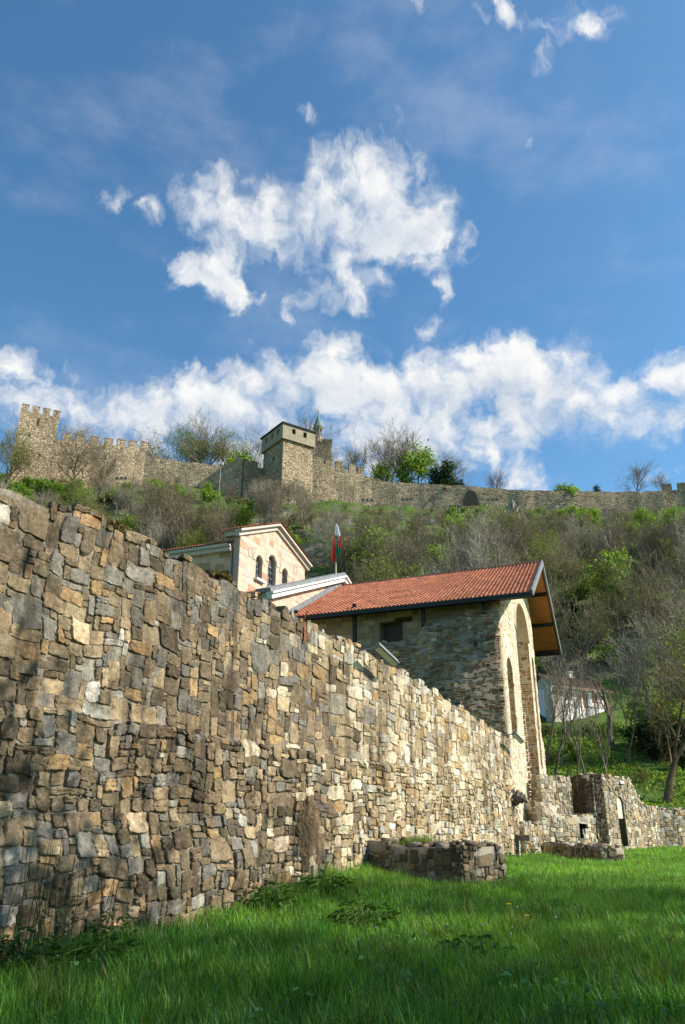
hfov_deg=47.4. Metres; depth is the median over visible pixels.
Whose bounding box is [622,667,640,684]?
green shrub
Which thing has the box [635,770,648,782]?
brown thicket
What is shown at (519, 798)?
jutting stone
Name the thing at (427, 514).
bare tree
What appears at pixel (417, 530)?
bare tree
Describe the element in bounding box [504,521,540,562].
bare tree
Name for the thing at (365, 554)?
leafy tree
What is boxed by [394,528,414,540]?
green shrub
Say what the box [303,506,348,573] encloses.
bare tree
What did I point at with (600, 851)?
foundation wall
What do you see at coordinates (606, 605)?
green shrub
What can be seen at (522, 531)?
bare tree
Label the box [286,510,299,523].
brown thicket
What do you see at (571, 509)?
leafy tree
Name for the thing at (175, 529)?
bare tree
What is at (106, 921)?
wall weed
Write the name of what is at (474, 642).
church
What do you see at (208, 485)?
green shrub
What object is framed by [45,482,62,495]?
green shrub
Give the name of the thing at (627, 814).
ruined wall
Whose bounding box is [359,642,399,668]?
floodlight
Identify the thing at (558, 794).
cell wall
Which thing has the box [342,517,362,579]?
bare tree
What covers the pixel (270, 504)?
bare tree
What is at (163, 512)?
green shrub
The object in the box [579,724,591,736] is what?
brown thicket
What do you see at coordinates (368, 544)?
bare tree
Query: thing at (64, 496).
green shrub
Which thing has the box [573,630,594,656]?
dark shrub
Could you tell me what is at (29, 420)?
corner tower
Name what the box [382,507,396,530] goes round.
bare tree
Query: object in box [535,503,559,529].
budding tree
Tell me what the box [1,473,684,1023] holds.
ground
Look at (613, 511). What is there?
bare tree
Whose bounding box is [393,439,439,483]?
leafy tree
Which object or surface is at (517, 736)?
floodlight
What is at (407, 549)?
bare tree
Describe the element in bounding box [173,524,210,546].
budding tree
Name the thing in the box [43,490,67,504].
budding tree
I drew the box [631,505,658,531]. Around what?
leafy tree
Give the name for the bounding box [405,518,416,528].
brown thicket
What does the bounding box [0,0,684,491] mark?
sky
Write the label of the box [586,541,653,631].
leafy tree
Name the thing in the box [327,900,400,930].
nettle clump
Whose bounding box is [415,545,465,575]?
bare tree
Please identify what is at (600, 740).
brown thicket
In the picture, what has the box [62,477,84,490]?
green shrub
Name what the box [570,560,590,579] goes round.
green shrub
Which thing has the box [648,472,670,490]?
bare tree
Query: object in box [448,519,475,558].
bare tree
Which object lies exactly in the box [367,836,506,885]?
wall stub
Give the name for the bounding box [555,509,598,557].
bare tree
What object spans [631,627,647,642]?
green shrub
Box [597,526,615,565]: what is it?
rock outcrop
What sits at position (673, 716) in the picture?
green shrub
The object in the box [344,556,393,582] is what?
bare tree
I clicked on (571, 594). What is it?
green shrub
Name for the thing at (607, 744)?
sapling
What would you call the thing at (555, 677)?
sapling
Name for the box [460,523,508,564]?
budding tree
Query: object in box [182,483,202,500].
bare tree
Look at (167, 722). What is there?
old stone wall
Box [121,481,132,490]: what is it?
green shrub
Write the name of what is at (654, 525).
budding tree
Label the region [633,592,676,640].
leafy tree
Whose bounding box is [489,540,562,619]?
bare tree
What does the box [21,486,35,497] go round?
green shrub
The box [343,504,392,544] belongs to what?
bare tree
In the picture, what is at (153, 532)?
bare tree
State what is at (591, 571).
brown thicket
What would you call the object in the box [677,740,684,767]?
dark shrub
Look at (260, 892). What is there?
dock plant
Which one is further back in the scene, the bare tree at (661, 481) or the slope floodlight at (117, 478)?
the bare tree at (661, 481)
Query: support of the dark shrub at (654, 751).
on the ground at (313, 551)
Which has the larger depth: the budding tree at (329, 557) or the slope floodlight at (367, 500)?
the slope floodlight at (367, 500)
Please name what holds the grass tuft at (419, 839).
on the wall stub
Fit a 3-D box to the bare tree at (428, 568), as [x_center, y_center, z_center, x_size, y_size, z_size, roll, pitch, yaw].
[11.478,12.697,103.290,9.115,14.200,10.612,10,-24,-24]
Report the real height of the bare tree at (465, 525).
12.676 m
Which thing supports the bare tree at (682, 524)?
on the ground at (313, 551)
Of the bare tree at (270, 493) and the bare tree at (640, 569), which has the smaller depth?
the bare tree at (640, 569)
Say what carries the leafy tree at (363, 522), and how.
on the ground at (313, 551)
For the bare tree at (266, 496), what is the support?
on the ground at (313, 551)
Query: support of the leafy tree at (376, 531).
on the ground at (313, 551)
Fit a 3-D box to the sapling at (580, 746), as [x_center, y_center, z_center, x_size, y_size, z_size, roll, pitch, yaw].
[16.649,15.359,54.661,3.385,9.212,4.371,-2,-22,4]
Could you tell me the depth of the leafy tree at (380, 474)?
168.73 m
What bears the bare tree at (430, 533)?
on the ground at (313, 551)
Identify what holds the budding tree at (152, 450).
on the ground at (313, 551)
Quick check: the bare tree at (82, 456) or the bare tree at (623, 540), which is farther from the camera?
the bare tree at (82, 456)
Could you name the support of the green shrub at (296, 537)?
on the ground at (313, 551)
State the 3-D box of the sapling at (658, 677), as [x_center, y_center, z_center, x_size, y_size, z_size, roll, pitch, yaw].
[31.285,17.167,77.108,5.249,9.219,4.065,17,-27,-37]
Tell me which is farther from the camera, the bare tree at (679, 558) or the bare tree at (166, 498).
the bare tree at (166, 498)
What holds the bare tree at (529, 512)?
on the ground at (313, 551)
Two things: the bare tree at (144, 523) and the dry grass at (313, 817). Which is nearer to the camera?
the dry grass at (313, 817)
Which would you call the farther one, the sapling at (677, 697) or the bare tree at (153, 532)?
the bare tree at (153, 532)
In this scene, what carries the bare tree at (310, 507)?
on the ground at (313, 551)
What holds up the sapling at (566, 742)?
on the ground at (313, 551)
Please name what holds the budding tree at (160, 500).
on the ground at (313, 551)
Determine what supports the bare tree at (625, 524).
on the ground at (313, 551)
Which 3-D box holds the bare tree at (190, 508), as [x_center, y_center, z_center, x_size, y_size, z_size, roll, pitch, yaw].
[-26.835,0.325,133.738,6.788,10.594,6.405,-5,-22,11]
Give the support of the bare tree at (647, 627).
on the ground at (313, 551)
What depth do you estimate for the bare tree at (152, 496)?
132.17 m
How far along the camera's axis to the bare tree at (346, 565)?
112.55 m
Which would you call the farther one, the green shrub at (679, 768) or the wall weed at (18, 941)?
the green shrub at (679, 768)
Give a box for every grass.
[0,803,684,1023]
[294,751,332,875]
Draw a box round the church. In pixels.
[161,500,561,821]
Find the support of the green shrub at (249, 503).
on the ground at (313, 551)
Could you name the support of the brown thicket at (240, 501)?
on the ground at (313, 551)
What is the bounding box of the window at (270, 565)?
[266,556,272,586]
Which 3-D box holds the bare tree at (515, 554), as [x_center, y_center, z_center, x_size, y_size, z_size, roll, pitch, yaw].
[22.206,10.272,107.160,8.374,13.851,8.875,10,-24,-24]
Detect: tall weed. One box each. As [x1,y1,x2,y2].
[0,819,71,967]
[60,812,123,945]
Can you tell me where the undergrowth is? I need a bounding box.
[4,474,684,806]
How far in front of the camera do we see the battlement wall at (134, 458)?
153.75 m
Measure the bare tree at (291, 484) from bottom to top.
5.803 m
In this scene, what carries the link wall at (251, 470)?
on the ground at (313, 551)
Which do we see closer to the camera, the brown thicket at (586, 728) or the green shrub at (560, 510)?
the brown thicket at (586, 728)
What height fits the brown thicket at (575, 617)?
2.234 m
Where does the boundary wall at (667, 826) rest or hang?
on the ground at (313, 551)
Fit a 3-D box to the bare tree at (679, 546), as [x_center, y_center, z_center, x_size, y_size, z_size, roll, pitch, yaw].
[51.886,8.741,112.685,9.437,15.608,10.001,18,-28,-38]
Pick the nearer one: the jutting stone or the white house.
the jutting stone
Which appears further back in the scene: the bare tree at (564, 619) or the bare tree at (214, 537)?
the bare tree at (214, 537)
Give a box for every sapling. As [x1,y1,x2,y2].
[536,648,584,764]
[538,653,573,733]
[539,648,589,774]
[541,653,595,774]
[541,669,596,765]
[558,669,603,773]
[564,665,618,773]
[604,654,641,731]
[609,642,666,761]
[626,669,647,725]
[643,646,681,695]
[662,663,683,701]
[668,676,684,718]
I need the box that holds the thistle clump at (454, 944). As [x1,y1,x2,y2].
[428,934,516,956]
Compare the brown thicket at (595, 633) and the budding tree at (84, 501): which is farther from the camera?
the budding tree at (84, 501)
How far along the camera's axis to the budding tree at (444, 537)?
124.17 m
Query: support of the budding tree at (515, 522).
on the ground at (313, 551)
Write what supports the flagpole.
on the church
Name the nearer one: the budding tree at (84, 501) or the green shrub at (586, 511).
the budding tree at (84, 501)
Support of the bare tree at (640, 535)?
on the ground at (313, 551)
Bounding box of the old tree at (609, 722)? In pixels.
[572,645,625,748]
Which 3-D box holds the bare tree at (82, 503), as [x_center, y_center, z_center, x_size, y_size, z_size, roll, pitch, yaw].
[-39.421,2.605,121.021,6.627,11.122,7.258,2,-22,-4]
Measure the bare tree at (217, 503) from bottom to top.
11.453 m
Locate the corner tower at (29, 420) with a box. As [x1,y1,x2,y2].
[8,403,60,485]
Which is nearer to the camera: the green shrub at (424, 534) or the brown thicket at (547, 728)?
the brown thicket at (547, 728)
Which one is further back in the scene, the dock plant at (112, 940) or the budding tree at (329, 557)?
the budding tree at (329, 557)
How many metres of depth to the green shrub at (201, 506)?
139.20 m
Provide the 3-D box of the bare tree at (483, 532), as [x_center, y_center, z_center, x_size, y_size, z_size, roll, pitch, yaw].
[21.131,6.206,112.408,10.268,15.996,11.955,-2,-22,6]
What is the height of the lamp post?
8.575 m
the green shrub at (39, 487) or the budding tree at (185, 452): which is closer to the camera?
the green shrub at (39, 487)
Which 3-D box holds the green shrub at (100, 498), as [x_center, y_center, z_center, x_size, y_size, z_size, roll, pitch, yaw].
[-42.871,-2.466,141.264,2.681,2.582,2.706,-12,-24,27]
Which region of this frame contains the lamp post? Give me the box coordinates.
[218,462,223,491]
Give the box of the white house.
[537,671,612,721]
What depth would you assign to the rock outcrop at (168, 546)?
128.56 m
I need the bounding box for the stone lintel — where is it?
[515,835,532,854]
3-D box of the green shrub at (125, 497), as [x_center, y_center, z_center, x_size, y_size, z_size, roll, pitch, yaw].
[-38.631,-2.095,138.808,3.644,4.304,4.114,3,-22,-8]
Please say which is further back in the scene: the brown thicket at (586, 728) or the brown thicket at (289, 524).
the brown thicket at (289, 524)
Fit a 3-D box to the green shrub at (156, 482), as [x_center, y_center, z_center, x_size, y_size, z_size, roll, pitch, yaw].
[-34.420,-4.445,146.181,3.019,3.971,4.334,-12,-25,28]
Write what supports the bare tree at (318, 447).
on the ground at (313, 551)
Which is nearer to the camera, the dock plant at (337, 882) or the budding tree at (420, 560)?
the dock plant at (337, 882)
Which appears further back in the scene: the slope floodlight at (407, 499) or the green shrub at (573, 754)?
the slope floodlight at (407, 499)
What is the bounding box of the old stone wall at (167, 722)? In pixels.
[0,488,520,961]
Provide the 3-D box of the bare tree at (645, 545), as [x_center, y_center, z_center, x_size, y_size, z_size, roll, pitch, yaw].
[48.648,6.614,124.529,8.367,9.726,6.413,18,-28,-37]
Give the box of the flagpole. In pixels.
[332,524,340,587]
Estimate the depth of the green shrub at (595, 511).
147.93 m
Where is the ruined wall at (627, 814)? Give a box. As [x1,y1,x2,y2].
[576,773,652,849]
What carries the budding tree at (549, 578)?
on the ground at (313, 551)
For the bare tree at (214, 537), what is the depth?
125.36 m
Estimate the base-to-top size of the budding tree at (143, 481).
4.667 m
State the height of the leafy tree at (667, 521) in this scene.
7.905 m
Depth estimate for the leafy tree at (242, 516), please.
134.48 m
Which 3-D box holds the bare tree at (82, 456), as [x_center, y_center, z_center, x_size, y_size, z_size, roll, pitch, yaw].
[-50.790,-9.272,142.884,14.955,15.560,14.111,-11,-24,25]
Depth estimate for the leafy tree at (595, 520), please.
139.56 m
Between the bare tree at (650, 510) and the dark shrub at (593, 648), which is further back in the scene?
the bare tree at (650, 510)
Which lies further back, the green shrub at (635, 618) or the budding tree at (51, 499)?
the budding tree at (51, 499)
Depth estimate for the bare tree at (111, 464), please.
140.47 m
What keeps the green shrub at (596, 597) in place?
on the ground at (313, 551)
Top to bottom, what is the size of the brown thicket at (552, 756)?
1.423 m
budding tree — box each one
[0,419,54,488]
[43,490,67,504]
[56,486,109,518]
[60,474,96,505]
[116,425,170,458]
[140,479,156,491]
[141,484,182,523]
[152,415,232,464]
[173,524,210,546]
[180,502,223,543]
[202,420,258,464]
[310,513,335,530]
[312,448,346,469]
[314,504,335,528]
[316,531,363,573]
[342,508,350,519]
[353,552,429,581]
[380,515,400,535]
[381,538,446,576]
[431,519,469,558]
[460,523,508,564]
[470,542,521,567]
[477,500,522,544]
[493,509,540,552]
[501,505,534,559]
[505,541,580,607]
[513,526,568,583]
[528,531,604,620]
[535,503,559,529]
[543,526,568,548]
[552,511,577,531]
[556,588,628,680]
[565,563,649,644]
[574,511,598,533]
[623,610,684,692]
[628,511,679,570]
[640,530,684,591]
[674,502,684,538]
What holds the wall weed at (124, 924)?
on the ground at (313, 551)
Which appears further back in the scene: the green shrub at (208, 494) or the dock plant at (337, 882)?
the green shrub at (208, 494)
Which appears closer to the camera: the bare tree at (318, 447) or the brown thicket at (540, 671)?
the brown thicket at (540, 671)
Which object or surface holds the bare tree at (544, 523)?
on the ground at (313, 551)
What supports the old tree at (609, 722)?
on the ground at (313, 551)
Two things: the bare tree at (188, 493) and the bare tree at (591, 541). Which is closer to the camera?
the bare tree at (591, 541)
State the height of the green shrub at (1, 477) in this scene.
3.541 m
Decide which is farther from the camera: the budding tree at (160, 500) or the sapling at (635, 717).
the budding tree at (160, 500)
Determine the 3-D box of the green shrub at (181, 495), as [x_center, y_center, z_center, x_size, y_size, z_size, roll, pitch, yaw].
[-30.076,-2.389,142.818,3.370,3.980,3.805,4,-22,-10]
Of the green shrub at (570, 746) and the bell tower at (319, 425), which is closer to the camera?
the green shrub at (570, 746)
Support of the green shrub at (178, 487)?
on the ground at (313, 551)
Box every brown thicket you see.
[103,511,115,519]
[236,496,248,507]
[278,517,292,529]
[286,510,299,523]
[298,516,312,528]
[379,506,385,513]
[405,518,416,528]
[535,657,557,675]
[541,721,555,736]
[544,749,557,764]
[569,613,582,625]
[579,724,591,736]
[583,559,598,573]
[583,622,606,644]
[591,736,605,745]
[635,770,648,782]
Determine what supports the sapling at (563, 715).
on the ground at (313, 551)
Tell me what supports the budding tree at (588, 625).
on the ground at (313, 551)
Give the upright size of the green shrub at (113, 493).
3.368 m
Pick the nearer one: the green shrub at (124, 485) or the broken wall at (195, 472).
the green shrub at (124, 485)
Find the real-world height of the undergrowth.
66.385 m
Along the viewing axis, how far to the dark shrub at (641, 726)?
67.43 m
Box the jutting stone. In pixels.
[511,789,527,805]
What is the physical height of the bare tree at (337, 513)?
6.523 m
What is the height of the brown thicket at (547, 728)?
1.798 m
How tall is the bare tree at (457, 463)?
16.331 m
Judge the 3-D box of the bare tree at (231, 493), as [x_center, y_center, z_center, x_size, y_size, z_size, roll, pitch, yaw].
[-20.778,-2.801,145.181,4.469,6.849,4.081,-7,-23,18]
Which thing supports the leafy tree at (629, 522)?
on the ground at (313, 551)
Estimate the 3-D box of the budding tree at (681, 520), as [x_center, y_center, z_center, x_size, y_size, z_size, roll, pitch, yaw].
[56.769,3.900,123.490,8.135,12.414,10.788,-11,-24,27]
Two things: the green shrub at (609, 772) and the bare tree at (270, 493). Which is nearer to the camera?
the green shrub at (609, 772)
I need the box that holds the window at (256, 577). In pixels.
[254,558,265,583]
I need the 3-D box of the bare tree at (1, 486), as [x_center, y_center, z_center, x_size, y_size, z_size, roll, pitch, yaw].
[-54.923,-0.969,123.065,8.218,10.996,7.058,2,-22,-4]
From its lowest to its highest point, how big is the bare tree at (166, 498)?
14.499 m
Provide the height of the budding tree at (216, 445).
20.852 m
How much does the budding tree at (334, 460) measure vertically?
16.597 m
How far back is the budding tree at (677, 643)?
66.01 m
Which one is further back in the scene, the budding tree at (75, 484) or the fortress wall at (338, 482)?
the fortress wall at (338, 482)
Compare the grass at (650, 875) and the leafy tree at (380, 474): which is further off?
the leafy tree at (380, 474)
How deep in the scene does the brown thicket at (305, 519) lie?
139.71 m
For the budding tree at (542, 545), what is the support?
on the ground at (313, 551)
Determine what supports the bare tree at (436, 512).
on the ground at (313, 551)
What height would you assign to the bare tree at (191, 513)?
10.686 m
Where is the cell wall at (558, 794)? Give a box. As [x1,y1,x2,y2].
[530,774,609,843]
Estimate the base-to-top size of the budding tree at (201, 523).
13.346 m
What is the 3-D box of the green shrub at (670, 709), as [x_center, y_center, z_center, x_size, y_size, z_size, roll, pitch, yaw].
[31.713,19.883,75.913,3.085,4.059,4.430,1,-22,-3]
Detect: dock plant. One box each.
[0,928,65,979]
[51,931,142,967]
[246,881,299,907]
[296,869,354,894]
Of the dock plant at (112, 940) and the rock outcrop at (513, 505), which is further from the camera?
the rock outcrop at (513, 505)
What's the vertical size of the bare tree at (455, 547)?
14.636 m
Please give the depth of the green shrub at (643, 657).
97.30 m
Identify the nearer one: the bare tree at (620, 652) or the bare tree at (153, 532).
the bare tree at (620, 652)
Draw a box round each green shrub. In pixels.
[0,473,11,487]
[8,480,25,491]
[19,476,32,487]
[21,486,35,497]
[31,474,54,495]
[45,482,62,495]
[57,491,72,505]
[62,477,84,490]
[99,492,109,501]
[107,487,123,499]
[115,488,134,508]
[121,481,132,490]
[149,478,167,494]
[160,503,175,520]
[167,484,183,489]
[170,488,186,500]
[183,489,198,499]
[196,502,213,516]
[200,488,220,503]
[201,481,212,491]
[209,500,224,511]
[245,499,257,509]
[287,526,301,544]
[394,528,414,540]
[414,526,429,544]
[446,506,455,514]
[474,506,484,513]
[534,657,541,670]
[553,483,581,496]
[553,558,581,578]
[556,509,568,516]
[556,582,576,602]
[566,740,575,751]
[568,747,585,761]
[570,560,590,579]
[573,577,595,599]
[577,508,593,524]
[581,535,596,557]
[587,507,599,516]
[588,604,603,623]
[591,586,604,606]
[594,643,621,667]
[599,770,614,775]
[604,600,622,615]
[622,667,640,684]
[623,698,671,724]
[628,611,641,626]
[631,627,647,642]
[634,643,655,666]
[662,695,679,722]
[664,711,684,723]
[666,766,682,779]
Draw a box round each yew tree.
[426,466,444,484]
[433,458,464,493]
[592,484,600,491]
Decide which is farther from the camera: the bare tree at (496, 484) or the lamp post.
the bare tree at (496, 484)
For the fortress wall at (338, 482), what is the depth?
162.56 m
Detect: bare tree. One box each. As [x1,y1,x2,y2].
[0,474,10,490]
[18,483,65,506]
[28,422,111,490]
[58,419,98,442]
[77,436,125,507]
[77,493,107,515]
[90,476,100,500]
[94,474,117,510]
[107,484,129,515]
[112,472,154,527]
[123,490,134,512]
[123,497,160,535]
[127,478,139,492]
[139,474,173,522]
[140,507,175,547]
[145,471,194,549]
[153,482,208,547]
[155,407,242,464]
[169,487,201,519]
[181,497,207,535]
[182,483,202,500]
[191,493,241,538]
[198,501,243,543]
[220,481,238,509]
[226,414,263,467]
[242,477,263,510]
[247,478,271,513]
[249,473,289,523]
[249,476,299,530]
[253,475,290,522]
[253,476,284,508]
[254,411,349,459]
[269,477,290,512]
[286,478,302,504]
[288,482,304,513]
[289,481,314,540]
[291,486,324,526]
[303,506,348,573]
[317,528,370,581]
[328,504,345,522]
[330,434,388,475]
[330,507,400,582]
[333,521,353,570]
[339,517,356,536]
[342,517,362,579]
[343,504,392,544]
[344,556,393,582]
[354,514,430,578]
[356,426,421,481]
[356,512,379,535]
[357,416,424,482]
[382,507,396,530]
[383,530,426,577]
[389,505,405,530]
[392,529,419,564]
[400,505,428,556]
[403,559,449,576]
[409,513,449,566]
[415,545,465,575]
[420,517,487,573]
[424,511,431,524]
[426,448,478,485]
[429,510,445,528]
[433,508,447,528]
[441,505,492,564]
[447,521,524,570]
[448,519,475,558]
[450,512,529,564]
[459,503,521,568]
[466,515,490,549]
[478,537,529,567]
[479,468,510,488]
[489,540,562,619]
[490,505,541,562]
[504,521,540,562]
[516,511,563,553]
[525,508,535,519]
[532,532,574,594]
[545,563,591,669]
[548,524,585,578]
[550,514,574,537]
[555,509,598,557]
[577,522,614,563]
[578,515,641,575]
[587,500,640,541]
[591,514,633,578]
[592,555,684,690]
[595,541,675,662]
[596,610,684,721]
[601,506,616,524]
[614,459,659,491]
[617,576,684,702]
[625,524,661,570]
[630,520,652,565]
[630,605,676,691]
[639,513,682,589]
[644,503,659,517]
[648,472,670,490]
[656,571,684,639]
[657,523,684,587]
[658,505,684,549]
[671,528,684,571]
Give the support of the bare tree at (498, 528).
on the ground at (313, 551)
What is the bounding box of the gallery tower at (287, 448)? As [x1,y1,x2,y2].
[260,421,317,503]
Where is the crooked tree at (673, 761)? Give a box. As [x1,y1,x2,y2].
[617,626,684,805]
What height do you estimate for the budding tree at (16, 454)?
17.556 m
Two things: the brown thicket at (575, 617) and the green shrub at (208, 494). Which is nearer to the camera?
the brown thicket at (575, 617)
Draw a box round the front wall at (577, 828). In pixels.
[524,800,597,843]
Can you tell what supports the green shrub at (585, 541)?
on the ground at (313, 551)
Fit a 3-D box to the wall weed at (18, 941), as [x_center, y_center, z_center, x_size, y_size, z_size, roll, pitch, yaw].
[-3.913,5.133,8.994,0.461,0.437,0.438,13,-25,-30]
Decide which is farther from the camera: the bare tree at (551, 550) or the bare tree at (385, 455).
the bare tree at (385, 455)
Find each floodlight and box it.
[115,477,127,484]
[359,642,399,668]
[361,499,372,506]
[401,498,412,500]
[501,731,523,745]
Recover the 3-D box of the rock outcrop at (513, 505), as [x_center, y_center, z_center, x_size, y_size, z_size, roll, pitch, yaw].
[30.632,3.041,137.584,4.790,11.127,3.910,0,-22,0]
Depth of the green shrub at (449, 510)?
148.80 m
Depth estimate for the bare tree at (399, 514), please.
141.07 m
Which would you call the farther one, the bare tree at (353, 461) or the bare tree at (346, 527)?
the bare tree at (353, 461)
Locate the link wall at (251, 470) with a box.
[241,459,262,498]
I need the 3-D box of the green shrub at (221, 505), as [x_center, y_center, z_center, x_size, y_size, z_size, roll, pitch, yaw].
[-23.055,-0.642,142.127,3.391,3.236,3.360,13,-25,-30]
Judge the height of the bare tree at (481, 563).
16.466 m
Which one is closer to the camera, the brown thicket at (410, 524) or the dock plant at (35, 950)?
the dock plant at (35, 950)
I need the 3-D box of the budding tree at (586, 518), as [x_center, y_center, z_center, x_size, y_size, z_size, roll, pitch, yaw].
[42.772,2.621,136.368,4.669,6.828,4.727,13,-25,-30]
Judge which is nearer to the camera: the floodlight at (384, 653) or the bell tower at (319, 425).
the floodlight at (384, 653)
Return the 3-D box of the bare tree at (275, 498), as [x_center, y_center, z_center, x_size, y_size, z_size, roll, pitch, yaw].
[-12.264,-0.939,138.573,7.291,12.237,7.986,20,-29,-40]
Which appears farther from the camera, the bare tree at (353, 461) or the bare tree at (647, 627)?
the bare tree at (353, 461)
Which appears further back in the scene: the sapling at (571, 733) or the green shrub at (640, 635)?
the green shrub at (640, 635)
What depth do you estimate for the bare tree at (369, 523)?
127.51 m
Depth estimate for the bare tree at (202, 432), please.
175.96 m
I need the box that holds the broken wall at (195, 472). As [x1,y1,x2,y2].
[143,455,242,498]
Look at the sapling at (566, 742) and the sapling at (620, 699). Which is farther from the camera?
the sapling at (620, 699)
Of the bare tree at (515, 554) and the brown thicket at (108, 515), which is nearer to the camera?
the bare tree at (515, 554)
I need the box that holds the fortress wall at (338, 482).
[313,457,684,516]
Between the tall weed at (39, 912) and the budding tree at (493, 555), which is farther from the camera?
the budding tree at (493, 555)
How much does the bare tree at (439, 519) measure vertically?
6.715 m
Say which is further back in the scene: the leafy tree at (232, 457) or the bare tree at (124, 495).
the leafy tree at (232, 457)
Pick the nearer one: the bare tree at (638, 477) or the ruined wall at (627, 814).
the ruined wall at (627, 814)
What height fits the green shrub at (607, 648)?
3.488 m
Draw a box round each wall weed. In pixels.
[0,936,23,971]
[74,909,125,940]
[87,913,139,941]
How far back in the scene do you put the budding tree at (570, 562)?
105.31 m
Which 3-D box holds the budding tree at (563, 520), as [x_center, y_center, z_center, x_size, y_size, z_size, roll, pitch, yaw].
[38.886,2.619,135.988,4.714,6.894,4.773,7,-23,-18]
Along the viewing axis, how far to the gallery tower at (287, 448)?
159.58 m
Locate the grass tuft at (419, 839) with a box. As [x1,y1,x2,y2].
[390,834,446,845]
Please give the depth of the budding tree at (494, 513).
128.87 m
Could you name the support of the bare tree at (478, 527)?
on the ground at (313, 551)
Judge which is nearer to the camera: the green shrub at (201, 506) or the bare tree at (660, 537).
the bare tree at (660, 537)
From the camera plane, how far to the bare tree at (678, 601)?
97.23 m
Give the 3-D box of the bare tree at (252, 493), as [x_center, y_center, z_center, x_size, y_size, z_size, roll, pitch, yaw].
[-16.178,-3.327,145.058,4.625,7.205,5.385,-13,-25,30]
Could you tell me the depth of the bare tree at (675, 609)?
75.76 m
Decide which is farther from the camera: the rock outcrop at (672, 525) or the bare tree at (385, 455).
the bare tree at (385, 455)
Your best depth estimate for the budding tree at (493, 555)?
110.56 m
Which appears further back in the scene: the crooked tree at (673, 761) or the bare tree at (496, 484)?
the bare tree at (496, 484)
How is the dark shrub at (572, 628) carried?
on the ground at (313, 551)
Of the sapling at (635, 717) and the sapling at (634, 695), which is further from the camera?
the sapling at (634, 695)
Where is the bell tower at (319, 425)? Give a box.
[313,415,331,462]
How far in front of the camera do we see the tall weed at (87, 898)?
10.42 m
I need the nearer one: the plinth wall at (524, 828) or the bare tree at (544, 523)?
the plinth wall at (524, 828)
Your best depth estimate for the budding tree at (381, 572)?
103.76 m
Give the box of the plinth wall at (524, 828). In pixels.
[517,807,544,854]
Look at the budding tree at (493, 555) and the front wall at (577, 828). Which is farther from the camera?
the budding tree at (493, 555)
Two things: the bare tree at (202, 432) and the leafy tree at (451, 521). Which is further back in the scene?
the bare tree at (202, 432)
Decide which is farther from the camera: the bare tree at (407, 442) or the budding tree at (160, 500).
the bare tree at (407, 442)
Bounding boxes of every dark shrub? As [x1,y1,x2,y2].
[561,599,577,615]
[563,621,581,640]
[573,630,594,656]
[614,641,634,662]
[622,716,652,754]
[642,719,679,760]
[664,716,684,751]
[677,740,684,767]
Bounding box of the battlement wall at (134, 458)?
[51,433,147,488]
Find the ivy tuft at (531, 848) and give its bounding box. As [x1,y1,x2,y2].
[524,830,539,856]
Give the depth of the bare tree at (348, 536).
124.64 m
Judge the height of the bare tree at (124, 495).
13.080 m
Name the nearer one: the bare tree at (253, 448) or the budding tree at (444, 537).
the budding tree at (444, 537)
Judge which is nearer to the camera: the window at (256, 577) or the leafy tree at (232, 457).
the window at (256, 577)
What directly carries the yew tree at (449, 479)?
on the ground at (313, 551)
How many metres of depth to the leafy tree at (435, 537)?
129.46 m
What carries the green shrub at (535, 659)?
on the ground at (313, 551)
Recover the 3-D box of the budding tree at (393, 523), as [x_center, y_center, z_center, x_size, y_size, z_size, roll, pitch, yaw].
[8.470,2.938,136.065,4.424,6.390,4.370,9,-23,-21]
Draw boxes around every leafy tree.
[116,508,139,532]
[220,441,262,467]
[227,498,258,526]
[345,521,391,579]
[355,515,375,537]
[361,522,403,560]
[368,459,396,481]
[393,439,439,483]
[407,558,439,575]
[423,540,458,571]
[424,524,449,552]
[438,509,471,547]
[564,503,582,520]
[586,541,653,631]
[590,515,604,535]
[618,517,642,554]
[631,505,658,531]
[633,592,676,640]
[656,500,681,530]
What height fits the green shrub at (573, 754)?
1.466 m
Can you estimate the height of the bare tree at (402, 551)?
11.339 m
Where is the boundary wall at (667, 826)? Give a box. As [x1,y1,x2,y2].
[643,805,684,847]
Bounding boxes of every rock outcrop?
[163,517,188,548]
[503,500,529,538]
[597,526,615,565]
[664,521,684,572]
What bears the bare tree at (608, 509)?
on the ground at (313, 551)
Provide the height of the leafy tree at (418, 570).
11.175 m
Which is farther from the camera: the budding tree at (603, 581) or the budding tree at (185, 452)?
the budding tree at (185, 452)
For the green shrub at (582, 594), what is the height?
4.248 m
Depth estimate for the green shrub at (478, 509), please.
150.87 m
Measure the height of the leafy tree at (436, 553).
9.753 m
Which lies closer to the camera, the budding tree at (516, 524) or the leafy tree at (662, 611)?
the leafy tree at (662, 611)
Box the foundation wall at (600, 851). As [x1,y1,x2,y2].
[541,840,624,860]
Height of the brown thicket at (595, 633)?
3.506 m
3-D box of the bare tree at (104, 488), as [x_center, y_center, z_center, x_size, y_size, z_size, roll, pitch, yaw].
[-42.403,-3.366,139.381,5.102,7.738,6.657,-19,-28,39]
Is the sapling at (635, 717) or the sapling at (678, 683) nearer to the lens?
the sapling at (635, 717)
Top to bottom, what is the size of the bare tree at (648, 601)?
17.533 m
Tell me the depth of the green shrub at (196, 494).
145.16 m
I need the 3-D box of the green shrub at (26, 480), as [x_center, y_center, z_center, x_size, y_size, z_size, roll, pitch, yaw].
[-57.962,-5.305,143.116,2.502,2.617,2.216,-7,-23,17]
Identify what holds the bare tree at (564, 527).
on the ground at (313, 551)
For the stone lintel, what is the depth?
32.67 m

